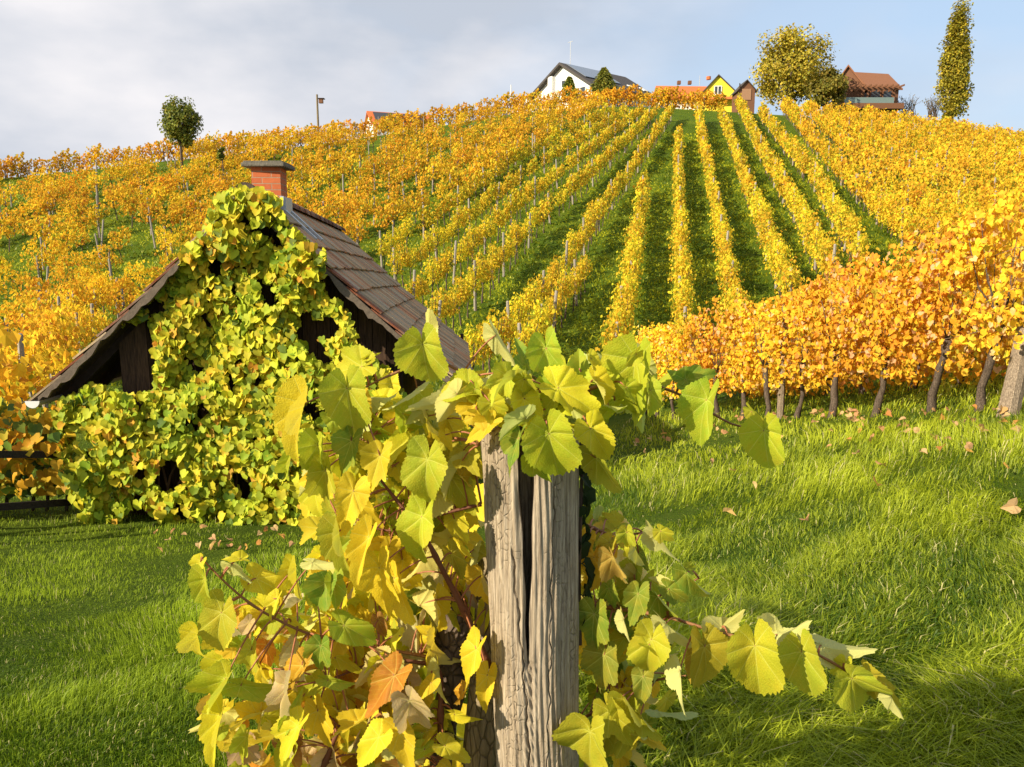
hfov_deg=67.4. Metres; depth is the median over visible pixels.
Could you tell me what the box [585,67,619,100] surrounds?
conifer tree
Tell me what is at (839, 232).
grapevine
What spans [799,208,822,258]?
grapevine
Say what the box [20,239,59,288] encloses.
grapevine
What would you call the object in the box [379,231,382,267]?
vineyard post
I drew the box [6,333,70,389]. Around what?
grapevine
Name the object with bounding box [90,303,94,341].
vineyard post
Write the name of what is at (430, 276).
grapevine
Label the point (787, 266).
grapevine
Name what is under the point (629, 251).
grapevine
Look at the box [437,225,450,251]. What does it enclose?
grapevine
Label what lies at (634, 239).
grapevine
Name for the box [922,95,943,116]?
shrub
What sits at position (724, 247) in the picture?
grapevine
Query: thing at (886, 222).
grapevine
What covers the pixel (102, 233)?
vineyard post
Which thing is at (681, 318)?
grapevine
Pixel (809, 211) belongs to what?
grapevine
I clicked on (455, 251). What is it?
vineyard post
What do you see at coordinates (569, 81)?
conifer tree
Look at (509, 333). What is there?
grapevine
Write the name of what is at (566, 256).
vineyard post
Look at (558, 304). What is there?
grapevine
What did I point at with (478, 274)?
grapevine
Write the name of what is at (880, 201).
grapevine
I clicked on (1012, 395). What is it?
vineyard post
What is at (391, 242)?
grapevine
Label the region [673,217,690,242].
grapevine
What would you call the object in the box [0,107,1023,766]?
ground
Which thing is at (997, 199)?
grapevine
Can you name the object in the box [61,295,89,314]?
grapevine
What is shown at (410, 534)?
grapevine
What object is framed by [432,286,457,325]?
grapevine
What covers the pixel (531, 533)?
wooden post
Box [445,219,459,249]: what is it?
grapevine
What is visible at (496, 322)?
grapevine
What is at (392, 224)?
vineyard post
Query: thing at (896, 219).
grapevine
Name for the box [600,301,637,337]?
grapevine
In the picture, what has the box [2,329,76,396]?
grapevine
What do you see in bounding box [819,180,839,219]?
grapevine
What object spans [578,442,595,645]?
ivy sprig
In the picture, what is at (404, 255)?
grapevine
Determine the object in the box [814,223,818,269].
vineyard post
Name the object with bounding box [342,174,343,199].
vineyard post
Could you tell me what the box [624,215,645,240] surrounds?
grapevine
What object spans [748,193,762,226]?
grapevine
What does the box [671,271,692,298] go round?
grapevine
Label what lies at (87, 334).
grapevine
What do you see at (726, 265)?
grapevine
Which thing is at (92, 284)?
grapevine
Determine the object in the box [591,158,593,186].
vineyard post
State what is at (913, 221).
grapevine
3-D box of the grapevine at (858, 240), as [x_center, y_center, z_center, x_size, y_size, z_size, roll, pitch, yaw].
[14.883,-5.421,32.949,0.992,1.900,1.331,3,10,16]
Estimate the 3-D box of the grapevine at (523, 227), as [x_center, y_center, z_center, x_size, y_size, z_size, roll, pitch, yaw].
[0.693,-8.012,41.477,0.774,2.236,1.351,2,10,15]
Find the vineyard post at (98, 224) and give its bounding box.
[95,207,100,236]
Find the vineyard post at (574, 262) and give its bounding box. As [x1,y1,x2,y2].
[573,259,577,305]
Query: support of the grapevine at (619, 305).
on the ground at (684, 119)
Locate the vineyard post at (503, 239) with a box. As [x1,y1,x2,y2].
[502,232,504,276]
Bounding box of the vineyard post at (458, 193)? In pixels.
[457,185,458,210]
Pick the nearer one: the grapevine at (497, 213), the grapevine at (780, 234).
the grapevine at (780, 234)
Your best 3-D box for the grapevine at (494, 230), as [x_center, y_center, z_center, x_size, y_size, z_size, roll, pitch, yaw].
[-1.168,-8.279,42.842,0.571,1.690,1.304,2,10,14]
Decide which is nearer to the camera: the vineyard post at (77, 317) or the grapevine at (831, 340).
the grapevine at (831, 340)
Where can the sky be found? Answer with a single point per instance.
(76, 75)
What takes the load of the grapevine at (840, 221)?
on the ground at (684, 119)
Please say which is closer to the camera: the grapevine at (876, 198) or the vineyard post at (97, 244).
the grapevine at (876, 198)
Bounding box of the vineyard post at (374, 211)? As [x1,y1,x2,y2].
[373,197,374,224]
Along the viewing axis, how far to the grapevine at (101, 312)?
28.03 m
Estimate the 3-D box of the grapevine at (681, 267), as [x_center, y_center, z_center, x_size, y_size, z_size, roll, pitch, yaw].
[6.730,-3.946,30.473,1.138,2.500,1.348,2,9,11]
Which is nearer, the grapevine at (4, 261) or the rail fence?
the rail fence
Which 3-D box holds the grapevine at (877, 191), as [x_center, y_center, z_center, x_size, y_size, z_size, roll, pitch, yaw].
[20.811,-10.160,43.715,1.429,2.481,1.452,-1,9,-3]
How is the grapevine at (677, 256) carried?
on the ground at (684, 119)
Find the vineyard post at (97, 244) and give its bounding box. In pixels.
[94,234,101,264]
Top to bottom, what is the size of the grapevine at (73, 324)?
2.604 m
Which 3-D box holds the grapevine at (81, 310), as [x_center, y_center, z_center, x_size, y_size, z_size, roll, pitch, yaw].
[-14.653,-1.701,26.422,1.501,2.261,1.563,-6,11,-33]
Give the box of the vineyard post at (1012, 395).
[996,297,1023,416]
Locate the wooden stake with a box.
[461,555,495,766]
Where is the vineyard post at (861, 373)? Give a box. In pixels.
[858,294,869,393]
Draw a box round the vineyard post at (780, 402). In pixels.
[777,303,788,418]
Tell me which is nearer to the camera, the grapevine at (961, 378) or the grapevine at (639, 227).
the grapevine at (961, 378)
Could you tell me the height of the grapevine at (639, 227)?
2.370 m
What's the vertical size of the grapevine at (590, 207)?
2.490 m
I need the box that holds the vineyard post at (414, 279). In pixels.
[412,270,415,295]
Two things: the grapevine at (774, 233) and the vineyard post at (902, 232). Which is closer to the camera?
the grapevine at (774, 233)
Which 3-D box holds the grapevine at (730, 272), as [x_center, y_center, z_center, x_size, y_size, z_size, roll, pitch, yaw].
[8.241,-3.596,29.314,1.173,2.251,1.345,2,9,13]
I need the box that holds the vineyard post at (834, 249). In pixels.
[831,244,835,272]
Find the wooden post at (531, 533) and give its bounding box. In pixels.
[481,421,578,766]
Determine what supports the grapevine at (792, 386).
on the ground at (684, 119)
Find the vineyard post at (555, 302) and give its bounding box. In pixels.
[552,290,557,327]
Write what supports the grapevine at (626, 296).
on the ground at (684, 119)
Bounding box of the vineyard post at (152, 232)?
[149,216,155,248]
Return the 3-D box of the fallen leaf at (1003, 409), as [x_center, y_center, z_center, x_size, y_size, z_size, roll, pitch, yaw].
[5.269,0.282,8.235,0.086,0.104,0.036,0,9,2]
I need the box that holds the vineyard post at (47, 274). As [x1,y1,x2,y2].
[45,266,48,302]
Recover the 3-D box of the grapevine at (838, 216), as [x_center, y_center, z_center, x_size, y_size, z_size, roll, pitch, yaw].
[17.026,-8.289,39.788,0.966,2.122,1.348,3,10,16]
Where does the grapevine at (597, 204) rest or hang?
on the ground at (684, 119)
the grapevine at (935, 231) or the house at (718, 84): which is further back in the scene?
the house at (718, 84)
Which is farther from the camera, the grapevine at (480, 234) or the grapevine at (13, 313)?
the grapevine at (480, 234)
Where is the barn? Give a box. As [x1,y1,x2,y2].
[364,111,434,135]
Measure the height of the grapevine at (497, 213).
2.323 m
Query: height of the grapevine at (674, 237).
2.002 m
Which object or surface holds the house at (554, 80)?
on the ground at (684, 119)
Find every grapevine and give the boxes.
[0,253,13,270]
[0,265,35,304]
[0,290,44,332]
[0,302,35,344]
[0,313,80,408]
[0,322,16,354]
[0,345,77,467]
[0,397,75,511]
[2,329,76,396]
[3,344,55,403]
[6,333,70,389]
[9,319,74,407]
[10,274,63,310]
[19,310,84,403]
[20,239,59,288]
[21,309,85,345]
[23,306,96,376]
[24,289,74,314]
[25,308,90,354]
[37,237,77,279]
[41,287,88,321]
[46,266,87,295]
[48,319,88,356]
[50,250,81,278]
[53,280,97,311]
[59,308,93,350]
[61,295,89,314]
[63,302,109,342]
[65,308,110,348]
[69,286,102,314]
[70,266,109,290]
[73,268,113,302]
[76,250,108,273]
[78,275,116,315]
[84,312,108,341]
[86,308,112,339]
[88,271,132,317]
[91,244,124,276]
[101,279,135,315]
[101,282,137,314]
[104,278,142,298]
[105,276,133,300]
[119,260,159,294]
[152,225,186,257]
[176,308,903,766]
[295,476,483,766]
[343,212,378,242]
[372,238,390,268]
[382,230,400,261]
[385,249,408,281]
[390,226,406,256]
[391,240,411,285]
[398,210,414,251]
[405,245,419,280]
[405,279,422,300]
[412,275,430,303]
[413,243,428,274]
[417,231,436,262]
[420,256,444,301]
[424,290,446,321]
[427,254,446,297]
[429,224,446,257]
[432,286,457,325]
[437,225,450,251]
[437,242,456,289]
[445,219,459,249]
[445,287,464,330]
[448,272,470,325]
[450,206,466,242]
[452,239,468,276]
[462,237,473,270]
[463,223,482,264]
[463,272,477,318]
[463,323,488,368]
[465,258,486,310]
[471,251,493,302]
[471,316,494,377]
[472,224,485,258]
[475,302,504,374]
[477,214,492,253]
[483,241,501,289]
[486,221,496,245]
[486,258,499,295]
[490,204,506,242]
[494,310,515,361]
[495,246,505,282]
[498,243,510,262]
[500,236,517,270]
[500,315,517,340]
[504,292,531,325]
[505,220,525,263]
[507,323,530,356]
[509,222,522,259]
[516,297,529,322]
[517,273,539,327]
[521,218,531,253]
[521,308,539,341]
[526,207,538,242]
[526,299,554,335]
[527,319,545,337]
[528,285,542,310]
[532,273,550,298]
[533,207,543,237]
[543,291,559,324]
[543,304,558,332]
[544,251,562,296]
[545,271,558,299]
[546,263,559,295]
[549,288,565,336]
[551,272,572,327]
[552,269,576,319]
[558,251,571,270]
[562,228,581,270]
[563,243,578,274]
[567,269,583,310]
[568,263,584,305]
[573,230,583,265]
[577,251,589,299]
[578,210,597,248]
[579,221,591,253]
[579,223,588,257]
[579,254,592,291]
[583,199,597,239]
[587,210,598,243]
[591,197,603,235]
[595,313,625,350]
[598,311,633,345]
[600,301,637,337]
[603,304,632,333]
[606,281,634,321]
[609,281,638,326]
[610,277,639,312]
[612,272,641,306]
[616,240,643,271]
[616,248,643,288]
[619,275,641,305]
[622,224,646,245]
[622,246,643,270]
[623,220,646,246]
[623,234,644,260]
[623,265,640,298]
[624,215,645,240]
[625,227,646,265]
[630,208,646,235]
[630,212,647,236]
[633,320,661,414]
[640,322,673,417]
[651,320,697,418]
[666,249,697,286]
[666,288,695,322]
[667,222,690,251]
[667,252,696,292]
[668,276,696,309]
[668,306,727,383]
[669,204,692,229]
[669,239,690,265]
[669,244,693,275]
[669,281,698,312]
[670,225,689,248]
[670,299,687,322]
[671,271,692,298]
[671,312,697,349]
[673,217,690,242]
[687,296,759,415]
[702,290,775,417]
[707,202,726,227]
[709,207,729,230]
[709,217,727,233]
[711,228,735,257]
[711,233,735,262]
[712,220,736,248]
[712,259,743,297]
[714,217,730,248]
[715,244,735,268]
[715,246,732,275]
[715,252,739,285]
[718,253,741,277]
[718,282,753,324]
[718,286,738,316]
[718,316,769,397]
[722,277,744,296]
[724,279,744,310]
[740,296,814,416]
[745,300,798,399]
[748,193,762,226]
[749,189,764,231]
[749,206,771,244]
[750,195,769,220]
[752,199,774,240]
[754,208,774,251]
[756,212,774,237]
[757,218,778,244]
[757,227,781,256]
[757,268,848,418]
[759,227,776,251]
[762,238,787,287]
[763,229,785,264]
[763,240,772,275]
[764,238,795,294]
[766,253,789,297]
[768,287,847,396]
[774,255,801,296]
[774,265,804,302]
[775,261,792,294]
[783,185,801,222]
[786,197,801,217]
[787,278,857,395]
[788,253,886,417]
[790,192,806,229]
[791,204,816,235]
[793,197,809,233]
[794,203,812,226]
[794,207,812,232]
[797,216,811,254]
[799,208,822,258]
[799,222,819,263]
[801,223,829,273]
[803,232,819,269]
[811,235,828,274]
[812,226,839,270]
[813,238,842,280]
[816,231,935,417]
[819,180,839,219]
[819,254,842,283]
[823,189,838,223]
[823,283,849,378]
[824,200,841,235]
[826,195,844,218]
[830,203,854,249]
[830,270,908,393]
[831,204,847,241]
[834,210,861,257]
[834,215,845,246]
[837,220,851,255]
[840,214,865,262]
[846,234,870,276]
[848,225,869,253]
[864,182,889,224]
[864,185,886,219]
[868,249,981,390]
[869,191,887,228]
[875,190,906,236]
[877,198,892,232]
[882,212,1010,412]
[884,200,912,241]
[887,203,916,246]
[894,205,922,238]
[903,212,928,254]
[904,183,930,212]
[908,253,1013,386]
[912,193,929,217]
[912,215,940,260]
[916,188,949,231]
[919,188,1023,411]
[919,189,950,224]
[923,218,949,256]
[927,200,952,229]
[937,193,970,225]
[940,209,956,233]
[945,183,975,213]
[950,210,972,235]
[954,203,985,236]
[961,194,982,211]
[966,220,1023,376]
[972,189,996,211]
[973,246,1016,364]
[984,194,1007,215]
[991,190,1007,214]
[1003,189,1023,220]
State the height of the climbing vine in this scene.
4.300 m
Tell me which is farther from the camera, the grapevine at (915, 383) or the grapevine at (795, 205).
the grapevine at (795, 205)
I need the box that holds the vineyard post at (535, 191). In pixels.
[534,176,535,206]
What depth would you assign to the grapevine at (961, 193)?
43.81 m
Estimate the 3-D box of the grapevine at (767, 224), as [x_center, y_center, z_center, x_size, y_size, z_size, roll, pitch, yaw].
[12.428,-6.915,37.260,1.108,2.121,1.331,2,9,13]
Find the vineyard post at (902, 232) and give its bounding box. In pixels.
[901,208,903,246]
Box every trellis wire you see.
[692,246,1023,338]
[693,291,1003,358]
[723,328,993,372]
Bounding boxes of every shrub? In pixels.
[216,147,225,175]
[898,94,920,114]
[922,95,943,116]
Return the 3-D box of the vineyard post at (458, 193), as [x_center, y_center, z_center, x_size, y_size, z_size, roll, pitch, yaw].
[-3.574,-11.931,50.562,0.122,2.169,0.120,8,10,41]
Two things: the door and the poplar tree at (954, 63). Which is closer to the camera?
the door
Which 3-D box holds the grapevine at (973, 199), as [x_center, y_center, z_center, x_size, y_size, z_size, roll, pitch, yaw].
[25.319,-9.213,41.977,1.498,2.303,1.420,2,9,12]
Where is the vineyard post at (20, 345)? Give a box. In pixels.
[17,333,24,402]
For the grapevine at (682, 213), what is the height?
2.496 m
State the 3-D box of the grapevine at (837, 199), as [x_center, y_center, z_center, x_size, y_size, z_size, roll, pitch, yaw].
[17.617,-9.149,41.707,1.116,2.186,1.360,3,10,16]
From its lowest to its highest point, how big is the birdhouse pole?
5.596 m
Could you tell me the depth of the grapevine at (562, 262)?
35.60 m
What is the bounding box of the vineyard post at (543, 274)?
[541,270,544,307]
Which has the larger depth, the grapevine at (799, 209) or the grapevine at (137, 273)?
the grapevine at (799, 209)
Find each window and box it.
[577,86,585,97]
[714,86,721,94]
[870,86,881,96]
[882,86,892,96]
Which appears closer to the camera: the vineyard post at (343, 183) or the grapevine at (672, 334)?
the grapevine at (672, 334)
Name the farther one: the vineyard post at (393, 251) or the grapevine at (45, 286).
the vineyard post at (393, 251)
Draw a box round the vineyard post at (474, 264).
[473,260,475,310]
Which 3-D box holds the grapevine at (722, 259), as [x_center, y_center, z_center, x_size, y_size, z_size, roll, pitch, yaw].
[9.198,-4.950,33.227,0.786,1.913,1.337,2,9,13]
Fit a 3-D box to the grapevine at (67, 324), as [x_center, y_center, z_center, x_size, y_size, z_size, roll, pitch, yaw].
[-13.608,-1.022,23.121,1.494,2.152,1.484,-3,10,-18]
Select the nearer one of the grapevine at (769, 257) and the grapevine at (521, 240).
the grapevine at (769, 257)
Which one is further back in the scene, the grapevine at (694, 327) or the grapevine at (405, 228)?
the grapevine at (405, 228)
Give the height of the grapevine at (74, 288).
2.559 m
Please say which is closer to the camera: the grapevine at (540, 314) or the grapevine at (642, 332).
the grapevine at (642, 332)
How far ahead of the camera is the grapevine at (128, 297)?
33.41 m
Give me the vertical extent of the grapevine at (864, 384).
2.431 m
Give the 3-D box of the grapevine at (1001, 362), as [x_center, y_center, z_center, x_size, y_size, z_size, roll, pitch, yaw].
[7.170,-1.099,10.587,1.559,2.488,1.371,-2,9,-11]
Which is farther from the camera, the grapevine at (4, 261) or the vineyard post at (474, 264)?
the grapevine at (4, 261)
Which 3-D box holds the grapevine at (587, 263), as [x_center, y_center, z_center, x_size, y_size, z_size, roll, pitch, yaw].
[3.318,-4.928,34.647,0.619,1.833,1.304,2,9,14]
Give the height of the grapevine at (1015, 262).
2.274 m
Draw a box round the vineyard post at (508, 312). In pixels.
[506,301,510,352]
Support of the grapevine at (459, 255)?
on the ground at (684, 119)
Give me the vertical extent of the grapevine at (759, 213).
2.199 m
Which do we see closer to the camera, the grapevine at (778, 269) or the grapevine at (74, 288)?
the grapevine at (778, 269)
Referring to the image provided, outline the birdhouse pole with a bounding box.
[316,94,324,131]
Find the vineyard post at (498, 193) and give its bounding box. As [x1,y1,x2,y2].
[496,182,499,210]
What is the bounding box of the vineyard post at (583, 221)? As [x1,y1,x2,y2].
[582,217,584,255]
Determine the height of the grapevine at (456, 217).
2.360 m
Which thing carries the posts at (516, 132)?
on the ground at (684, 119)
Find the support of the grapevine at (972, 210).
on the ground at (684, 119)
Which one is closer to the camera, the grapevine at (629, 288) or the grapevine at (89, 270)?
the grapevine at (629, 288)
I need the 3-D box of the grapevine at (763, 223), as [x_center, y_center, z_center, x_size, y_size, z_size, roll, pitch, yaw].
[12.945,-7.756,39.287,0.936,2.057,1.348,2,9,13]
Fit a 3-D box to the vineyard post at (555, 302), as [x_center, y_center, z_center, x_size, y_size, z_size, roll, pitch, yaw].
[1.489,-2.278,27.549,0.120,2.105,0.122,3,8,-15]
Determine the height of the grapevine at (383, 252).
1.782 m
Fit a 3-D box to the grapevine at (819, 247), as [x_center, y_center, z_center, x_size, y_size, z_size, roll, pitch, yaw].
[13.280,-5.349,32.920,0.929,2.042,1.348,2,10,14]
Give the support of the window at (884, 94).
in the house at (880, 91)
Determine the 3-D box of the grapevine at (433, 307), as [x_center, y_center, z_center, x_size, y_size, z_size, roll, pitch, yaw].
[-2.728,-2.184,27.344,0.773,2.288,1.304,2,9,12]
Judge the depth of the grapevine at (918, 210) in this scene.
43.10 m
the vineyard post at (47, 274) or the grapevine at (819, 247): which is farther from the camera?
the vineyard post at (47, 274)
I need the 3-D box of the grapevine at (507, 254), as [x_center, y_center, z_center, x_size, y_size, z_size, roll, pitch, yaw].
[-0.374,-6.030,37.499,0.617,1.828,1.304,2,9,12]
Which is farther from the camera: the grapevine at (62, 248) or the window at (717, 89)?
the window at (717, 89)
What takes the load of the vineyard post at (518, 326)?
on the ground at (684, 119)
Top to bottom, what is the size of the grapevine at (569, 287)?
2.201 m
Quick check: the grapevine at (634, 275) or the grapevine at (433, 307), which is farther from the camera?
the grapevine at (634, 275)
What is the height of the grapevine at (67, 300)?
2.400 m
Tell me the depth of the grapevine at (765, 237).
36.18 m
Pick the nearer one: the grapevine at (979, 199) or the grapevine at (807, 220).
the grapevine at (807, 220)
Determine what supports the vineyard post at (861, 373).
on the ground at (684, 119)
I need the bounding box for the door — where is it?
[742,89,750,99]
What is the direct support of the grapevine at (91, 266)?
on the ground at (684, 119)
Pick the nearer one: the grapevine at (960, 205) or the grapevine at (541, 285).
the grapevine at (541, 285)
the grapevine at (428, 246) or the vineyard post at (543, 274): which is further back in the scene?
the grapevine at (428, 246)
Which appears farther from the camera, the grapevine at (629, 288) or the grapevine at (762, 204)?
the grapevine at (762, 204)
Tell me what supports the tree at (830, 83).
on the ground at (684, 119)
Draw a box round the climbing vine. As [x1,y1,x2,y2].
[50,183,407,526]
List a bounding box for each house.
[530,41,658,108]
[651,78,706,109]
[702,74,734,111]
[831,64,904,118]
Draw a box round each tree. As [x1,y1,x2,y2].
[157,95,203,173]
[558,76,576,99]
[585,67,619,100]
[748,22,839,114]
[801,64,851,112]
[933,0,975,123]
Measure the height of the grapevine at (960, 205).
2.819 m
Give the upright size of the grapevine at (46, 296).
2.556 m
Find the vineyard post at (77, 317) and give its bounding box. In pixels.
[74,313,82,351]
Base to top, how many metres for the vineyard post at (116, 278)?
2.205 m
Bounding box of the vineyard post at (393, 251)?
[392,248,395,279]
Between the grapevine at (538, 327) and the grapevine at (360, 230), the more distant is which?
the grapevine at (360, 230)
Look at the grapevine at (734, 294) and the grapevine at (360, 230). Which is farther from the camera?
the grapevine at (360, 230)
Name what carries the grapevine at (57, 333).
on the ground at (684, 119)
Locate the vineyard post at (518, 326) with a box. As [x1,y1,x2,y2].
[517,323,521,340]
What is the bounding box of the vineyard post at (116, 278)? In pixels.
[115,277,119,317]
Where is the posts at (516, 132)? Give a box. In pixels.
[3,92,1017,178]
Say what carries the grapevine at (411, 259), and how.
on the ground at (684, 119)
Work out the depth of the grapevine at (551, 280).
31.53 m
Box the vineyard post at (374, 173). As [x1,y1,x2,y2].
[373,163,374,189]
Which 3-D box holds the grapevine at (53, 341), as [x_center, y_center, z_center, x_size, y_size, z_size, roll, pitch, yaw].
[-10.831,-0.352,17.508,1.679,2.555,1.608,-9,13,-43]
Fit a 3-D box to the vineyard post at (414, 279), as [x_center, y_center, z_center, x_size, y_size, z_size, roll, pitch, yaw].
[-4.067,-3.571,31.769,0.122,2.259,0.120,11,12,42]
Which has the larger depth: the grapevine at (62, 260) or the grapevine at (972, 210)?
the grapevine at (62, 260)
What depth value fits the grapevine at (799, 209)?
41.69 m
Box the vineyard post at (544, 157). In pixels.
[543,146,544,173]
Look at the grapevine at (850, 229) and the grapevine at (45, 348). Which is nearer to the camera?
the grapevine at (45, 348)
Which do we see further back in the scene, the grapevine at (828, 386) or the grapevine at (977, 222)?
the grapevine at (828, 386)
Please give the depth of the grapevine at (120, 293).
36.53 m
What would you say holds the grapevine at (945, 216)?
on the ground at (684, 119)
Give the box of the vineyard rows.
[0,84,1023,421]
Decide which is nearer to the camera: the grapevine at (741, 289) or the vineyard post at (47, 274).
the grapevine at (741, 289)
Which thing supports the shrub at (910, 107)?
on the ground at (684, 119)
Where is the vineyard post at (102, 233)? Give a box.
[101,220,103,250]
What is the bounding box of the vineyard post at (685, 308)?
[681,306,686,365]
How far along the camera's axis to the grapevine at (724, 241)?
35.04 m
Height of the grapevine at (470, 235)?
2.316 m
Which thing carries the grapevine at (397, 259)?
on the ground at (684, 119)
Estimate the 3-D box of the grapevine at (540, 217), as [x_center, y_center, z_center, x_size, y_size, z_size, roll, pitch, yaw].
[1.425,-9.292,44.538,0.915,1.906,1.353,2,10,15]
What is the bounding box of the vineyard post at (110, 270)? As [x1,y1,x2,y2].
[108,259,111,275]
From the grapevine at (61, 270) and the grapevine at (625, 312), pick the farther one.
the grapevine at (61, 270)
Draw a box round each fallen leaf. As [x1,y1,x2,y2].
[271,525,277,530]
[723,508,735,515]
[965,442,972,448]
[999,405,1007,413]
[1001,497,1020,513]
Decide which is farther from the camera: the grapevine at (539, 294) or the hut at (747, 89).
the hut at (747, 89)
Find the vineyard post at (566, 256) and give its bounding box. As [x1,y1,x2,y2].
[565,240,567,275]
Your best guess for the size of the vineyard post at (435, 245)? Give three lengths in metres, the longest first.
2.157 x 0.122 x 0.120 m
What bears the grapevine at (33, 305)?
on the ground at (684, 119)
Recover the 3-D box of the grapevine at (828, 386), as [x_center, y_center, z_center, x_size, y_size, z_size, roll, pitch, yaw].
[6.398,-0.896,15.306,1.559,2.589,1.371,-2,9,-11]
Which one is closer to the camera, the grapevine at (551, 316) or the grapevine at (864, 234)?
the grapevine at (551, 316)
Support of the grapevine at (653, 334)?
on the ground at (684, 119)
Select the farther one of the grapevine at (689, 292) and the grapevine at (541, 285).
the grapevine at (541, 285)
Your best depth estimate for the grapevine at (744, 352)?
14.54 m
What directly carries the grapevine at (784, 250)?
on the ground at (684, 119)
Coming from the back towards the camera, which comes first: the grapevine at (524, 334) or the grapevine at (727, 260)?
the grapevine at (727, 260)
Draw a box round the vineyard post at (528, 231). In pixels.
[528,213,530,248]
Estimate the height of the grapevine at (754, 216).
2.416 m
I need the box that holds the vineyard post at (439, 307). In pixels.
[437,300,441,318]
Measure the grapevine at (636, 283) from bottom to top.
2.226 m
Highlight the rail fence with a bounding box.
[0,451,89,528]
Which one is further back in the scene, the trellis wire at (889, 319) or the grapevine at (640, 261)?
the grapevine at (640, 261)
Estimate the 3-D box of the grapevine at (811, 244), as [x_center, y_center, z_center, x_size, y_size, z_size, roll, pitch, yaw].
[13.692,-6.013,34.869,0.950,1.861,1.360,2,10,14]
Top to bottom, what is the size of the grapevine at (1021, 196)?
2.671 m
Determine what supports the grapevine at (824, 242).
on the ground at (684, 119)
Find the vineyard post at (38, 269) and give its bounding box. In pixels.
[36,256,41,288]
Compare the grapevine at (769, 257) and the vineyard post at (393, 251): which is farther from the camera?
the vineyard post at (393, 251)
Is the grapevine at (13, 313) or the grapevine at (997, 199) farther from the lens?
the grapevine at (997, 199)
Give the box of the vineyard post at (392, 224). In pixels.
[392,204,393,235]
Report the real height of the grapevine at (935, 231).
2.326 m
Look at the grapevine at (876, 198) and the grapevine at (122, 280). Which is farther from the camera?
the grapevine at (876, 198)
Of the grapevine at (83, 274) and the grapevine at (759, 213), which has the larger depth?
the grapevine at (759, 213)
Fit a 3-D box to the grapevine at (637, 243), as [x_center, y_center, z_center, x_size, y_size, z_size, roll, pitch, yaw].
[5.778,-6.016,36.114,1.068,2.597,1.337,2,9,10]
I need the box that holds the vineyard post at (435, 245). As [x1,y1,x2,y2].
[432,225,437,260]
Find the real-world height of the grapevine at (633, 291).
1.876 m
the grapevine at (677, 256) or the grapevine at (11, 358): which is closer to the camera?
the grapevine at (11, 358)
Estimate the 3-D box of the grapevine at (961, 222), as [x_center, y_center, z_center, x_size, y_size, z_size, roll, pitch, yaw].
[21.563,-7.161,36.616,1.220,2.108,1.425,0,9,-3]
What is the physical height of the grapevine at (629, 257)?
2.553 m
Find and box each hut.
[25,161,472,514]
[730,79,757,112]
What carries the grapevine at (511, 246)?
on the ground at (684, 119)
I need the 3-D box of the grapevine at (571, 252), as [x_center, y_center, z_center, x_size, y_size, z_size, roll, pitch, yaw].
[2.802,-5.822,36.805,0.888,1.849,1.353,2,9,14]
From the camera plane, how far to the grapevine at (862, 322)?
10.55 m
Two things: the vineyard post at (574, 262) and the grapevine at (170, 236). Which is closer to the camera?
the vineyard post at (574, 262)
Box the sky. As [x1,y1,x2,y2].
[0,0,1023,177]
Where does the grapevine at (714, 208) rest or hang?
on the ground at (684, 119)
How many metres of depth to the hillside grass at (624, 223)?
47.63 m
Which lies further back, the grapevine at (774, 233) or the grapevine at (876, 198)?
the grapevine at (876, 198)
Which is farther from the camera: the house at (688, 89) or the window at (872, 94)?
the house at (688, 89)
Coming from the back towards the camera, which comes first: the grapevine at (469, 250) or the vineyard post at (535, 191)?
the vineyard post at (535, 191)
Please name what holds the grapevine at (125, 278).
on the ground at (684, 119)
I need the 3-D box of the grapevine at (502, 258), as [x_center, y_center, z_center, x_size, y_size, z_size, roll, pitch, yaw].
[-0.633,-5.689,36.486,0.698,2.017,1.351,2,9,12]
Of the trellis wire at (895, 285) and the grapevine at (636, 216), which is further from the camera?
the grapevine at (636, 216)
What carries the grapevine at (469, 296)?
on the ground at (684, 119)
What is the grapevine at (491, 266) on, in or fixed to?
on the ground at (684, 119)
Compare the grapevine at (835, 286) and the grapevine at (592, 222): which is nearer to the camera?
the grapevine at (835, 286)
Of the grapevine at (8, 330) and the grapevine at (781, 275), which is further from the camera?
the grapevine at (781, 275)
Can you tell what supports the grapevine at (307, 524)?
on the ground at (684, 119)
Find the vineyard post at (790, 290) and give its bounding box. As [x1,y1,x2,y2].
[788,267,791,291]
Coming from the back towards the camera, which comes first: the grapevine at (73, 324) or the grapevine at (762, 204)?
the grapevine at (762, 204)
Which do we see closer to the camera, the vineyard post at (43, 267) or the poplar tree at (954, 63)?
the vineyard post at (43, 267)
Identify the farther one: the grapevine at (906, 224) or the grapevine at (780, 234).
the grapevine at (906, 224)
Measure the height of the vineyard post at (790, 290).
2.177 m
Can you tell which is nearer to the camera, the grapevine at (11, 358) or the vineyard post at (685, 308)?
the grapevine at (11, 358)
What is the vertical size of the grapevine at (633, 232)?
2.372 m
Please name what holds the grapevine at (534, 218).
on the ground at (684, 119)
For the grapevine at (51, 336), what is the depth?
18.84 m
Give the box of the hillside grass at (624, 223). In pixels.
[0,131,1021,415]
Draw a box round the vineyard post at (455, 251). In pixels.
[452,241,456,284]
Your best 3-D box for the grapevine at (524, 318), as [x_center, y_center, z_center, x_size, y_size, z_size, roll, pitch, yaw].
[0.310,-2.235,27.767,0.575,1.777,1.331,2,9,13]
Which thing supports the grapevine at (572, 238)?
on the ground at (684, 119)
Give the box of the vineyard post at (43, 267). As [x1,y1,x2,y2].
[40,237,44,270]
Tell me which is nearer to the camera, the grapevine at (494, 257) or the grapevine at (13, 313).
the grapevine at (13, 313)
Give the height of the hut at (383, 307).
5.028 m

